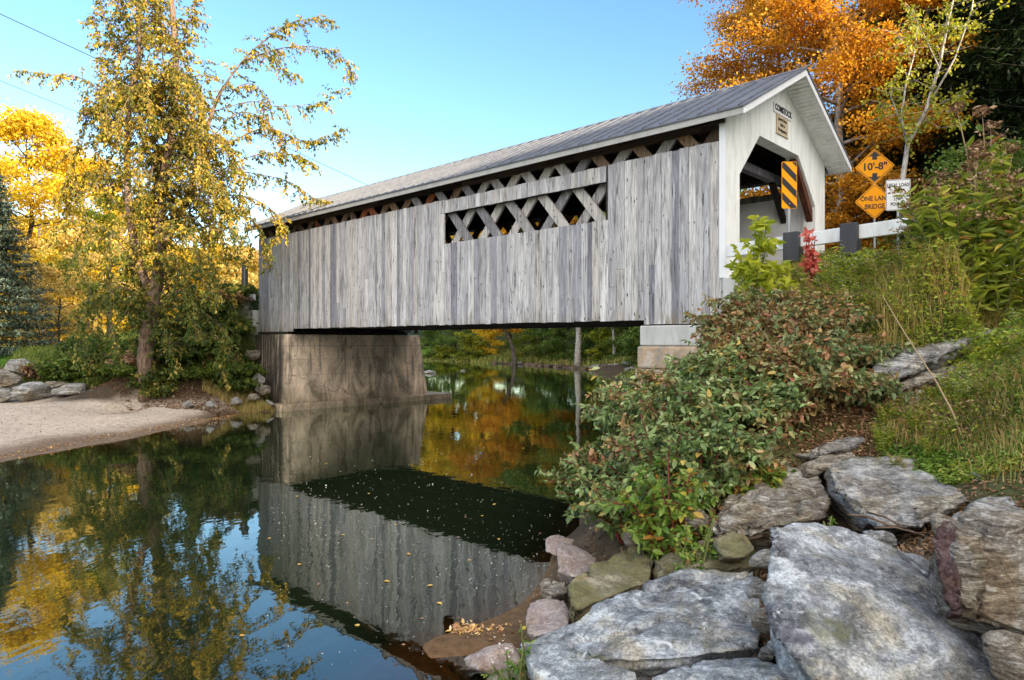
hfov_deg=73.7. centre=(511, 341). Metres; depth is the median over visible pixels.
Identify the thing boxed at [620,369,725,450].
dogwood shrub
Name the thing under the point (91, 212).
tree
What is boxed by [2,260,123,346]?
tree
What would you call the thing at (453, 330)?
bank tree
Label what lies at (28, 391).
boulder
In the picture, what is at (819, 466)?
boulder
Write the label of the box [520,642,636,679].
boulder
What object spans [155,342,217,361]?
bank shrub
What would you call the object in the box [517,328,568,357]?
bank shrub
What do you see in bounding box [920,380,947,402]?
goldenrod
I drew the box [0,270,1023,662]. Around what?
ground
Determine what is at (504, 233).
bank tree
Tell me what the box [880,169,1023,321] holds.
goldenrod
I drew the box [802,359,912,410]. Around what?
dogwood shrub
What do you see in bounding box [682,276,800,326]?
dogwood shrub
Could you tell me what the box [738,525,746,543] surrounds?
stick
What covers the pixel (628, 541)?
boulder
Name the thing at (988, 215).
goldenrod
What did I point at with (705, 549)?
shore plant
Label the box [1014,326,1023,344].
white aster
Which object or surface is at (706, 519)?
boulder
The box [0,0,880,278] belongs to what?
sky
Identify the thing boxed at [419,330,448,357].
bank shrub
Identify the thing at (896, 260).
goldenrod
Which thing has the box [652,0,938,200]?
orange maple
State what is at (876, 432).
goldenrod
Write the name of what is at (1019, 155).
green shrub
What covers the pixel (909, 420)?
goldenrod
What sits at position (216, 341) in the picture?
bank shrub
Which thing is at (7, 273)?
blue spruce
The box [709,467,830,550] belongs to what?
boulder
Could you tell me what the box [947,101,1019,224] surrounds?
dried seedhead plant
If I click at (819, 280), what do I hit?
white aster
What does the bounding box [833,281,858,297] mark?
white aster
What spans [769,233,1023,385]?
leafy ground cover
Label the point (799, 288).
goldenrod
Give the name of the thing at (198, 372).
bank shrub
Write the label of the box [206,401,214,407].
boulder
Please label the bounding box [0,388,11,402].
boulder
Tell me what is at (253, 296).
guard rail
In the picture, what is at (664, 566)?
boulder
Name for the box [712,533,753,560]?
boulder
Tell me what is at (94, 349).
bank shrub
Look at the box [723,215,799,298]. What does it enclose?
lime sapling
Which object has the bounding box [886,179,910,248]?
weight limit sign
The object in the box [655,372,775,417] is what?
dogwood shrub
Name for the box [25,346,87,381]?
bank shrub
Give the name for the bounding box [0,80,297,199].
overhead wire
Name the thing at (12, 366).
boulder
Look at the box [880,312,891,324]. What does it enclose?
goldenrod
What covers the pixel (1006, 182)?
goldenrod
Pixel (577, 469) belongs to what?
dogwood shrub
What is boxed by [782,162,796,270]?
object marker sign
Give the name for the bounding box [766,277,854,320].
dogwood shrub
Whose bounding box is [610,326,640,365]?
bank shrub
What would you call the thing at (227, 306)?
bank shrub
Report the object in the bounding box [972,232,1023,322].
goldenrod
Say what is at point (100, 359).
bank shrub
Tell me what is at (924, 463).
ground cover
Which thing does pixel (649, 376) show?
dogwood shrub
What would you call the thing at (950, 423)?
white aster
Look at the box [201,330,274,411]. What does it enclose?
grass
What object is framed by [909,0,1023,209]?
hemlock
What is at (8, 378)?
boulder
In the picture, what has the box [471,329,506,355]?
bank shrub
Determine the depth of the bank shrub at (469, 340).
89.55 m
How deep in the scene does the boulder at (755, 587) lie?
4.99 m
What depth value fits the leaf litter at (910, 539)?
5.85 m
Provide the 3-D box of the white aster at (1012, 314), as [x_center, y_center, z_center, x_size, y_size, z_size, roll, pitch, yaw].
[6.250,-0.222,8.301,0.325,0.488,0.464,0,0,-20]
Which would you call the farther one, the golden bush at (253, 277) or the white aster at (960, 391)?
the golden bush at (253, 277)
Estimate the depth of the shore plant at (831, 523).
5.69 m
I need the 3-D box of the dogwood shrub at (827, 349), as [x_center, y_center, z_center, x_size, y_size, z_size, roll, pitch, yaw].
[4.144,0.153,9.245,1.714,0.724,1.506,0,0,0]
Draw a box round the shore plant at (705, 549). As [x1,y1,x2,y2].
[665,517,717,570]
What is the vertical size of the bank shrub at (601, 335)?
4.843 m
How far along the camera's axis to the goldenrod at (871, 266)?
10.82 m
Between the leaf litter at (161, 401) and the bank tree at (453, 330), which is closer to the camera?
the leaf litter at (161, 401)
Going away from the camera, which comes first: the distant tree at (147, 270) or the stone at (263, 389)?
the stone at (263, 389)
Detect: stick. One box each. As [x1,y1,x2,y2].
[698,534,762,545]
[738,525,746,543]
[848,513,906,528]
[866,511,925,535]
[875,526,932,533]
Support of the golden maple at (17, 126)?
on the ground at (78, 418)
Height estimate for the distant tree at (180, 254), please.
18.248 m
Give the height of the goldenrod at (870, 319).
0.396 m
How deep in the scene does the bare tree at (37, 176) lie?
65.92 m
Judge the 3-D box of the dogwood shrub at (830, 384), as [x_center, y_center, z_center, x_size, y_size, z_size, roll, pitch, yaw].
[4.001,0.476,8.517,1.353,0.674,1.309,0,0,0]
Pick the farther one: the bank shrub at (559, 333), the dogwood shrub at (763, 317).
the bank shrub at (559, 333)
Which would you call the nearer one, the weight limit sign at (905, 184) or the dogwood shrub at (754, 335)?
the dogwood shrub at (754, 335)
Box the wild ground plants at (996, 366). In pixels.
[861,248,1023,452]
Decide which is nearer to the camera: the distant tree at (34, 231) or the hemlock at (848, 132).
the hemlock at (848, 132)
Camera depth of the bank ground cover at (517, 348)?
82.40 m
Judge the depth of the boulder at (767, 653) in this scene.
4.26 m
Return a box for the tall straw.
[853,232,1023,350]
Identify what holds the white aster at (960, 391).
on the ground at (78, 418)
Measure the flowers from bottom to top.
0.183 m
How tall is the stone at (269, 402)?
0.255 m
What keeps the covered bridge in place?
on the concrete abutment at (306, 369)
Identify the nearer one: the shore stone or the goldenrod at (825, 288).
the goldenrod at (825, 288)
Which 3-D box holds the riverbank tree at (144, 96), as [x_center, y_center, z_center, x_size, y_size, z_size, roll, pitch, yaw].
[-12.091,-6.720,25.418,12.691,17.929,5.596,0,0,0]
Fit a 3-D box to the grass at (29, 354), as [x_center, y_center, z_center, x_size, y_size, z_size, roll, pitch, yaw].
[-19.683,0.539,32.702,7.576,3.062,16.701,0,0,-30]
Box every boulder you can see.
[0,369,22,387]
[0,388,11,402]
[3,358,31,375]
[9,382,52,401]
[45,381,67,388]
[51,383,86,395]
[182,401,194,407]
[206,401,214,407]
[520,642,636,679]
[525,569,760,679]
[525,598,569,640]
[539,578,569,604]
[556,543,596,583]
[567,545,655,623]
[623,532,646,546]
[651,545,758,578]
[652,657,794,679]
[685,509,711,540]
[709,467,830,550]
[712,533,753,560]
[746,577,764,601]
[749,549,769,568]
[751,607,769,633]
[756,640,776,661]
[761,523,994,679]
[795,436,865,461]
[796,452,855,478]
[822,456,970,532]
[862,530,896,547]
[870,327,996,381]
[895,363,959,393]
[897,390,932,406]
[927,510,1023,635]
[931,513,957,537]
[931,520,962,618]
[952,496,1023,521]
[969,472,988,480]
[980,629,1023,679]
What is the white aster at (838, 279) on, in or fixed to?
on the ground at (78, 418)
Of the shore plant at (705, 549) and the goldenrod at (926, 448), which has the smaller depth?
the shore plant at (705, 549)
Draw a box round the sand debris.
[0,402,206,444]
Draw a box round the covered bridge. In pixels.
[244,66,852,332]
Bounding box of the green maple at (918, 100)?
[834,0,1022,192]
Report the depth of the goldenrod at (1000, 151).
10.64 m
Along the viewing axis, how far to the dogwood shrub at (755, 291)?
11.41 m
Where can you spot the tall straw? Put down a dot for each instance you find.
(895, 331)
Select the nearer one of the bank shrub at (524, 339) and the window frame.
the window frame
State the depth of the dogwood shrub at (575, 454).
8.64 m
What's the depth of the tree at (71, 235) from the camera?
45.65 m
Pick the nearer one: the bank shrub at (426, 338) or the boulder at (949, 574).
the boulder at (949, 574)
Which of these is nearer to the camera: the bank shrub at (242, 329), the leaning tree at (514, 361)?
the bank shrub at (242, 329)
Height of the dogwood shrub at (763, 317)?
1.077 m
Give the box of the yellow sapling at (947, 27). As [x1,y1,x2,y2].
[860,0,1014,218]
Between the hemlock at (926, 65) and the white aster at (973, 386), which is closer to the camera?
the white aster at (973, 386)
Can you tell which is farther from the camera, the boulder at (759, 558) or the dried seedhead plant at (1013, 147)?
the dried seedhead plant at (1013, 147)
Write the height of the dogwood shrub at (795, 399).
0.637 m
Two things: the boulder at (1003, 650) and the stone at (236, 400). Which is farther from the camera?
the stone at (236, 400)
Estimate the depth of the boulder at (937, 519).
5.06 m
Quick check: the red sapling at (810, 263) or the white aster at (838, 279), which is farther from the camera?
the red sapling at (810, 263)
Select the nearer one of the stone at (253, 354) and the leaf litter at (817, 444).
the leaf litter at (817, 444)
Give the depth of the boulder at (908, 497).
6.31 m
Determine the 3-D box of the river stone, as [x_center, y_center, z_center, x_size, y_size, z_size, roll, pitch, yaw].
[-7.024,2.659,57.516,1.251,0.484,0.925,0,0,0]
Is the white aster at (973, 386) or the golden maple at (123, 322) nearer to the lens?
the white aster at (973, 386)
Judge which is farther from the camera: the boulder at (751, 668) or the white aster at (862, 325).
the white aster at (862, 325)
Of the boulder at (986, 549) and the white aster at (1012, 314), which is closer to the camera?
the boulder at (986, 549)
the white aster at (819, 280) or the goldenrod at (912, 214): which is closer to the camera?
the goldenrod at (912, 214)
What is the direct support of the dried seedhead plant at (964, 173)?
on the ground at (78, 418)
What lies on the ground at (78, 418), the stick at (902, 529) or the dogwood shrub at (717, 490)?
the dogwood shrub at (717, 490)
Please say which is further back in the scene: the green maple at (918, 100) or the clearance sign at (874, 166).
the green maple at (918, 100)
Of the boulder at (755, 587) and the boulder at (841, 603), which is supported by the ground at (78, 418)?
the boulder at (841, 603)
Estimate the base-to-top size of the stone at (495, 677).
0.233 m
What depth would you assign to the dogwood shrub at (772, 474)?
7.20 m
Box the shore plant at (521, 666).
[480,624,535,679]
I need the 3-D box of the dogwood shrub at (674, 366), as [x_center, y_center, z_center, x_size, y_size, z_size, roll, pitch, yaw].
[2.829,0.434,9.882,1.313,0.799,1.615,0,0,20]
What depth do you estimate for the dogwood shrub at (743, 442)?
7.41 m
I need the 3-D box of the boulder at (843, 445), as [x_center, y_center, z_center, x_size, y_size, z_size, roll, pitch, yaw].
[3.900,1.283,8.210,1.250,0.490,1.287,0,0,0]
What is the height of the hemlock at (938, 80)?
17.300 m
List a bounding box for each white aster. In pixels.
[796,271,823,292]
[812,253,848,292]
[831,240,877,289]
[831,271,854,289]
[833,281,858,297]
[852,317,868,334]
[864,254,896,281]
[932,415,958,441]
[933,367,963,402]
[952,377,973,414]
[959,363,992,395]
[964,379,983,400]
[970,362,991,371]
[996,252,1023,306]
[1005,307,1019,327]
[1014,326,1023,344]
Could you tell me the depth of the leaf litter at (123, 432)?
19.80 m
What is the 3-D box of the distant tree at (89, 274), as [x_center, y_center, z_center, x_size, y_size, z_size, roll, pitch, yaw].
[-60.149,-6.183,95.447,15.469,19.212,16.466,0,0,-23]
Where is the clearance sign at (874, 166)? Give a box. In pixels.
[855,149,893,246]
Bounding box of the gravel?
[532,432,935,638]
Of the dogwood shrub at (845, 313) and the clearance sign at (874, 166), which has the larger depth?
the clearance sign at (874, 166)
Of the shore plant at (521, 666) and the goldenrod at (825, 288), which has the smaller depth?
the shore plant at (521, 666)
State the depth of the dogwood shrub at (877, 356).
9.15 m
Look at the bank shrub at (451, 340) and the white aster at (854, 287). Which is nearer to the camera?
the white aster at (854, 287)
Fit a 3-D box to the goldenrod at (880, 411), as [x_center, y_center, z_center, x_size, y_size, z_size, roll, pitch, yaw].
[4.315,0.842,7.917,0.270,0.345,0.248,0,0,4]
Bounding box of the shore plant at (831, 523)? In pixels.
[822,515,837,526]
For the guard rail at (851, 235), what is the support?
on the ground at (78, 418)
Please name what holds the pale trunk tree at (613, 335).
on the ground at (78, 418)
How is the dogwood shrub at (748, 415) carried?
on the ground at (78, 418)
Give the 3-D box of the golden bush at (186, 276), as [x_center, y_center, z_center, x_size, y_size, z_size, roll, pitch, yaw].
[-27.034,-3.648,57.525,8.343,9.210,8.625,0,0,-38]
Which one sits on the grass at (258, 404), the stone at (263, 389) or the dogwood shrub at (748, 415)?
the stone at (263, 389)
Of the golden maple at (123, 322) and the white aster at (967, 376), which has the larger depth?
the golden maple at (123, 322)
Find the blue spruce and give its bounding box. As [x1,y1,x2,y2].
[0,174,72,356]
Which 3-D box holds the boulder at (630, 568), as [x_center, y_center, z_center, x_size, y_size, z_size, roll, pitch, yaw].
[0.983,2.479,6.396,0.616,0.852,1.894,0,0,35]
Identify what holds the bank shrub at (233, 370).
on the ground at (78, 418)
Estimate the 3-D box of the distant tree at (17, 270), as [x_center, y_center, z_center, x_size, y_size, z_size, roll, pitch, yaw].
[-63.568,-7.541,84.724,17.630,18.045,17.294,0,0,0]
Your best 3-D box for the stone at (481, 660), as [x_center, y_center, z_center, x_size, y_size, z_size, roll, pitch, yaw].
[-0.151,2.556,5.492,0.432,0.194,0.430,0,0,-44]
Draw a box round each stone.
[230,397,241,404]
[244,350,260,359]
[247,394,259,400]
[253,373,265,383]
[255,384,270,394]
[266,399,273,405]
[424,370,435,373]
[464,643,519,674]
[486,670,518,679]
[545,534,574,555]
[599,363,607,367]
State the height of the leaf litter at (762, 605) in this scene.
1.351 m
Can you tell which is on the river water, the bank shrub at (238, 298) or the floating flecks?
the floating flecks
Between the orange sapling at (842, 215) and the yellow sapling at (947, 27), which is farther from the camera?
the orange sapling at (842, 215)
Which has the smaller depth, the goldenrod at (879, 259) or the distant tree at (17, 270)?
the goldenrod at (879, 259)
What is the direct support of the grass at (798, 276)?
on the ground at (78, 418)
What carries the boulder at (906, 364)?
on the ground at (78, 418)
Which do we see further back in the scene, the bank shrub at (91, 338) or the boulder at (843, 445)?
the bank shrub at (91, 338)
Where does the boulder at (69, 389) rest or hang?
on the ground at (78, 418)
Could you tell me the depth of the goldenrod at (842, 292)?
10.29 m
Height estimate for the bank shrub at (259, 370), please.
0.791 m
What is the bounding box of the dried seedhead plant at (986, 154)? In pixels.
[944,138,1016,272]
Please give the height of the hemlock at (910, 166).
8.133 m
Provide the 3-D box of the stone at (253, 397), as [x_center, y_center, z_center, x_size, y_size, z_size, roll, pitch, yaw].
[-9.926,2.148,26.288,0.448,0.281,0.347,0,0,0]
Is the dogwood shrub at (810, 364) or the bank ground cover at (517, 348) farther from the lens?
the bank ground cover at (517, 348)
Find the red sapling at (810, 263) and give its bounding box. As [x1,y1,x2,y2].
[798,227,821,282]
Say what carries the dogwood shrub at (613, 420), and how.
on the ground at (78, 418)
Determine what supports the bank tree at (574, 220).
on the ground at (78, 418)
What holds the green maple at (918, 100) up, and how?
on the ground at (78, 418)
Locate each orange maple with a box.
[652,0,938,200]
[678,0,998,252]
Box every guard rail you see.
[245,294,255,299]
[726,201,1023,263]
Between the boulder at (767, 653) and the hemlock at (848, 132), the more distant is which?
the hemlock at (848, 132)
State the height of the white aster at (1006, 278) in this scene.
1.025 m
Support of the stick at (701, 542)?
on the boulder at (731, 547)
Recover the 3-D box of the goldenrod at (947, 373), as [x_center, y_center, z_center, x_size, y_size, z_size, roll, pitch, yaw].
[5.149,0.463,7.851,0.387,0.478,0.340,0,0,-36]
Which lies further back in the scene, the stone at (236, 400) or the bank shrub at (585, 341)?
the bank shrub at (585, 341)
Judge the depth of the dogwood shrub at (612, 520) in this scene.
7.38 m
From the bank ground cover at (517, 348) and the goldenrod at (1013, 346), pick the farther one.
the bank ground cover at (517, 348)
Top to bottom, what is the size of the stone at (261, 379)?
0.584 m
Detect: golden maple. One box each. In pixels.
[0,98,148,346]
[2,158,152,326]
[71,193,190,332]
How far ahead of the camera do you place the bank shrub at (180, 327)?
27.65 m
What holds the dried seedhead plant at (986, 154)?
on the ground at (78, 418)
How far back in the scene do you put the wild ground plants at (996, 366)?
7.39 m
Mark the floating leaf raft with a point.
(456, 626)
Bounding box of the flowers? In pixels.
[492,636,518,662]
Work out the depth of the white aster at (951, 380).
7.69 m
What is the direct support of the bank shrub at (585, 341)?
on the ground at (78, 418)
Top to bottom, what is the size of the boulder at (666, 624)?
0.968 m
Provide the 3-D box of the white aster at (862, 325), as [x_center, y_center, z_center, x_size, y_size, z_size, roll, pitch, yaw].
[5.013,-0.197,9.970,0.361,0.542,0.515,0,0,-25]
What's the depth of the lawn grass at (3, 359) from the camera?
31.58 m
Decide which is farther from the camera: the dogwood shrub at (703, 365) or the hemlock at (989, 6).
the hemlock at (989, 6)
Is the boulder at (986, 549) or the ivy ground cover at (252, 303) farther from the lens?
the ivy ground cover at (252, 303)
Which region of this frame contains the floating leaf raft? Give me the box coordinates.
[446,617,520,640]
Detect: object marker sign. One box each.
[241,265,247,285]
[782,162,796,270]
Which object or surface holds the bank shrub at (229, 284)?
on the ground at (78, 418)
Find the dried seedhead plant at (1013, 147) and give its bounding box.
[930,142,1023,263]
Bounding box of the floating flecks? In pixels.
[267,456,552,664]
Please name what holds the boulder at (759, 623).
on the boulder at (666, 624)
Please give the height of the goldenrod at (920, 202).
1.657 m
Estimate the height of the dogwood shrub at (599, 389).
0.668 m
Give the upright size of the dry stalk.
1.607 m
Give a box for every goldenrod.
[786,283,815,298]
[815,280,839,299]
[834,290,875,309]
[839,288,871,308]
[851,259,889,290]
[863,309,879,332]
[868,421,900,455]
[869,246,899,267]
[875,399,899,425]
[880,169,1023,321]
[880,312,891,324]
[886,452,907,466]
[889,198,973,258]
[889,249,918,274]
[889,250,912,270]
[891,182,1018,304]
[894,191,1017,305]
[897,235,936,278]
[902,404,926,436]
[913,153,1023,275]
[916,432,940,457]
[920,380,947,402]
[930,386,949,403]
[937,171,1023,227]
[939,168,1023,315]
[941,361,973,386]
[953,129,1023,263]
[953,309,970,332]
[958,342,983,359]
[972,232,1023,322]
[973,380,991,401]
[1004,334,1023,359]
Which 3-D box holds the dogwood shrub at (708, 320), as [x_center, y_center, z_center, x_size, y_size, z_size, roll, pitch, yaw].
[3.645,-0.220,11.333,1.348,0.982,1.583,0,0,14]
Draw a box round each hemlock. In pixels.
[825,0,932,235]
[825,69,875,229]
[825,71,854,202]
[851,109,936,249]
[852,1,1002,234]
[870,48,1023,250]
[877,0,1022,239]
[903,0,1023,193]
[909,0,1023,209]
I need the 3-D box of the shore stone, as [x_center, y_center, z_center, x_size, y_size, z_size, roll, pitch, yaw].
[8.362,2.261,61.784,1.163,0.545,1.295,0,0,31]
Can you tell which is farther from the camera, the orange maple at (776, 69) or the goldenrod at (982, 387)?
the orange maple at (776, 69)
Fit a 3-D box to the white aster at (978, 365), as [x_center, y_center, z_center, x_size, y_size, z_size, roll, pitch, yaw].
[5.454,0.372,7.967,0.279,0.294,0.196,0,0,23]
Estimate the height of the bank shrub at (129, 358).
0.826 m
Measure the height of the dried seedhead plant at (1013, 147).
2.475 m
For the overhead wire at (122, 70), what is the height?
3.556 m
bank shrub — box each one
[15,360,50,381]
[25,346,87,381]
[53,330,121,358]
[53,357,98,380]
[75,343,132,376]
[76,336,134,357]
[97,363,137,377]
[105,350,160,365]
[124,360,186,388]
[136,382,177,398]
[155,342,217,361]
[163,360,223,379]
[169,313,192,332]
[174,294,234,313]
[175,331,242,348]
[197,289,254,303]
[198,358,255,381]
[205,317,256,334]
[211,280,255,288]
[211,373,265,392]
[224,283,258,296]
[237,361,268,377]
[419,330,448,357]
[431,329,482,357]
[431,344,458,360]
[449,331,491,360]
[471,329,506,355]
[504,328,542,356]
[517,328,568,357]
[538,328,585,360]
[566,327,620,360]
[579,327,623,360]
[602,327,639,359]
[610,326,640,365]
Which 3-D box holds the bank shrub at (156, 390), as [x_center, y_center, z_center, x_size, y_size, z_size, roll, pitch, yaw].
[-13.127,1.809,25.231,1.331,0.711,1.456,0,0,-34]
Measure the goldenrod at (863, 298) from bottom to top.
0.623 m
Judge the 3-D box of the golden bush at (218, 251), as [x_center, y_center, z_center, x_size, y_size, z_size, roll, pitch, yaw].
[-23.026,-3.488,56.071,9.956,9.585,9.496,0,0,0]
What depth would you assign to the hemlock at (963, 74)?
21.24 m
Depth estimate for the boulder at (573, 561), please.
7.29 m
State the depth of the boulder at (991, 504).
5.55 m
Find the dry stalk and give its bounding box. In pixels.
[883,297,967,446]
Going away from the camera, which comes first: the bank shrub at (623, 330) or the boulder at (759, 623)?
the boulder at (759, 623)
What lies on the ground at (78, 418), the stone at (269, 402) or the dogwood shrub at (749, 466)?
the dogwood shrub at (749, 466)
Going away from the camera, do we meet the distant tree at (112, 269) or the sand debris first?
the sand debris
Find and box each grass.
[0,346,21,366]
[8,329,179,388]
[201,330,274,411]
[423,347,637,376]
[769,249,1023,338]
[861,245,1023,483]
[871,324,1023,459]
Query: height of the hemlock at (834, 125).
15.237 m
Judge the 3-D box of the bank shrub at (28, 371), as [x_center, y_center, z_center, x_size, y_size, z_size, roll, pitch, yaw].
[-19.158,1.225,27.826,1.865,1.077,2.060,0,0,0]
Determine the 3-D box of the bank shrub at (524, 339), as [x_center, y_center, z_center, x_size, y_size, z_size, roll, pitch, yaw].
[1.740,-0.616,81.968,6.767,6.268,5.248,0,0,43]
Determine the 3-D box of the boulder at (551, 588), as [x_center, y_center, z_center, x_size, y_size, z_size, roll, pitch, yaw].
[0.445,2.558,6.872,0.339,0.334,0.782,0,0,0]
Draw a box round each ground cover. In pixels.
[35,289,273,401]
[423,343,637,376]
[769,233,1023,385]
[873,358,1023,485]
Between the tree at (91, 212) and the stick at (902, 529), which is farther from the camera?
the tree at (91, 212)
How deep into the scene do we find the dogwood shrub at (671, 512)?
6.61 m
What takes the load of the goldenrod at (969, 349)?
on the ground at (78, 418)
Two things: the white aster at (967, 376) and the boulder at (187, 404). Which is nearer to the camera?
the white aster at (967, 376)
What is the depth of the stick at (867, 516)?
5.48 m
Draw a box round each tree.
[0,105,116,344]
[0,211,57,345]
[0,225,93,345]
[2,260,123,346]
[6,0,358,401]
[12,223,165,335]
[40,192,153,336]
[45,231,126,340]
[49,237,130,330]
[103,235,183,326]
[117,244,207,320]
[450,234,479,346]
[462,226,512,345]
[472,222,537,342]
[481,329,523,364]
[553,216,627,346]
[574,328,581,366]
[612,329,615,354]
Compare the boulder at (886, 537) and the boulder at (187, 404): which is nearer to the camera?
the boulder at (886, 537)
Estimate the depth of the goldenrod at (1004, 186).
10.34 m
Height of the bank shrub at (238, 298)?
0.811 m
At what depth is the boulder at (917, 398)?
8.17 m
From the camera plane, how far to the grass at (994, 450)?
6.79 m
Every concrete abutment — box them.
[251,310,451,411]
[635,277,738,387]
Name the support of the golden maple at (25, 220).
on the ground at (78, 418)
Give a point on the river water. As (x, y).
(165, 555)
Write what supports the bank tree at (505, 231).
on the ground at (78, 418)
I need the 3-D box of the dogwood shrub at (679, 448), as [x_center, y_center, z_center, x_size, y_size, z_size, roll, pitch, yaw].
[1.539,1.429,7.574,1.225,1.326,1.418,0,0,-41]
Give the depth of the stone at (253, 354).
28.08 m
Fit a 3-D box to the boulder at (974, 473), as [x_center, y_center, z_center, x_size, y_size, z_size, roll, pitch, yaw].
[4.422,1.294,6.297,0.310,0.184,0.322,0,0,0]
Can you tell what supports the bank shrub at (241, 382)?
on the ground at (78, 418)
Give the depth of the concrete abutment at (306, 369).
28.82 m
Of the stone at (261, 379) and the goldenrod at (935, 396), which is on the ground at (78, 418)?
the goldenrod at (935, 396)
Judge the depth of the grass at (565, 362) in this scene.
78.21 m
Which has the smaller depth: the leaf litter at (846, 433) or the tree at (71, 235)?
the leaf litter at (846, 433)
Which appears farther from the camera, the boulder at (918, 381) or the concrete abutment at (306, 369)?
the concrete abutment at (306, 369)
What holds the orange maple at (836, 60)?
on the ground at (78, 418)
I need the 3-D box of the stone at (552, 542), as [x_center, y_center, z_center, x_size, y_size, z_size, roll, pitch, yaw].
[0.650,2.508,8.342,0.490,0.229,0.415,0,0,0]
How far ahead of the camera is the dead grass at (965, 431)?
6.98 m
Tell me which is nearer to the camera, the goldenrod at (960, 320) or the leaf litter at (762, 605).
the leaf litter at (762, 605)
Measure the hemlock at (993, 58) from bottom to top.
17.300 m
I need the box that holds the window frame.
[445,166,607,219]
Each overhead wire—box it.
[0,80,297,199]
[1,14,366,184]
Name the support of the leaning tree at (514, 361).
on the ground at (78, 418)
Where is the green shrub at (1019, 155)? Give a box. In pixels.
[876,129,1023,249]
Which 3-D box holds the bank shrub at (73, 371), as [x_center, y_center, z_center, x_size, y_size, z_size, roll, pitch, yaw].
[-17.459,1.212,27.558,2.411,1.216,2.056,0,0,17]
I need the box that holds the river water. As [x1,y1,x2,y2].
[0,360,634,679]
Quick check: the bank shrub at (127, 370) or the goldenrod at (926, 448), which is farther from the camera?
the bank shrub at (127, 370)
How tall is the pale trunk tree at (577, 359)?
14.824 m
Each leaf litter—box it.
[0,409,257,457]
[89,358,269,414]
[530,510,929,663]
[732,398,868,482]
[795,365,919,484]
[894,427,1023,559]
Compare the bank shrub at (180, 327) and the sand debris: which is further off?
the bank shrub at (180, 327)
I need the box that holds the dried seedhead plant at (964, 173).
[956,159,1023,288]
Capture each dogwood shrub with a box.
[534,440,616,504]
[559,423,645,503]
[563,475,650,543]
[574,366,677,450]
[575,410,720,516]
[592,375,666,406]
[596,450,718,559]
[614,351,695,390]
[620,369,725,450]
[654,426,761,515]
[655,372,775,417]
[656,350,748,391]
[671,408,810,472]
[675,426,770,494]
[680,317,804,362]
[680,337,809,385]
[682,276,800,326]
[690,298,757,343]
[695,387,825,439]
[714,464,795,495]
[723,289,833,340]
[732,283,797,322]
[732,338,848,382]
[734,366,841,414]
[748,312,855,357]
[761,326,882,370]
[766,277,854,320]
[768,291,882,337]
[784,352,894,404]
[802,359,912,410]
[818,328,917,368]
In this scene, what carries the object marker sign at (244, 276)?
on the ground at (78, 418)
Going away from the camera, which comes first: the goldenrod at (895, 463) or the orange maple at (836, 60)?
the goldenrod at (895, 463)
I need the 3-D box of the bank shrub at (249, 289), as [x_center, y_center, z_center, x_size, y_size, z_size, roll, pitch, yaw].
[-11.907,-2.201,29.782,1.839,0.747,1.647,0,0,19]
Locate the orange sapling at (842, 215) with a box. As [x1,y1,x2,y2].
[825,200,903,252]
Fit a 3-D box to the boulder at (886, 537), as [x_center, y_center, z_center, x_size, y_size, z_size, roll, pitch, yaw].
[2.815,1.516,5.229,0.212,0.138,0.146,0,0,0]
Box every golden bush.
[148,245,232,313]
[166,243,258,316]
[204,244,258,287]
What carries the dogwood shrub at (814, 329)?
on the ground at (78, 418)
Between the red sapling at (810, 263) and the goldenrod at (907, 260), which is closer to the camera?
the goldenrod at (907, 260)
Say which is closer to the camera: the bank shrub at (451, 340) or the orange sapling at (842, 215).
the orange sapling at (842, 215)
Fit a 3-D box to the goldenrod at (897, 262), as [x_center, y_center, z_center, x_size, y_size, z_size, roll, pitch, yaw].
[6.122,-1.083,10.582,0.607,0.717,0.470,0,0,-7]
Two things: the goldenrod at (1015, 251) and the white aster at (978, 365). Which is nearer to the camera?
the white aster at (978, 365)

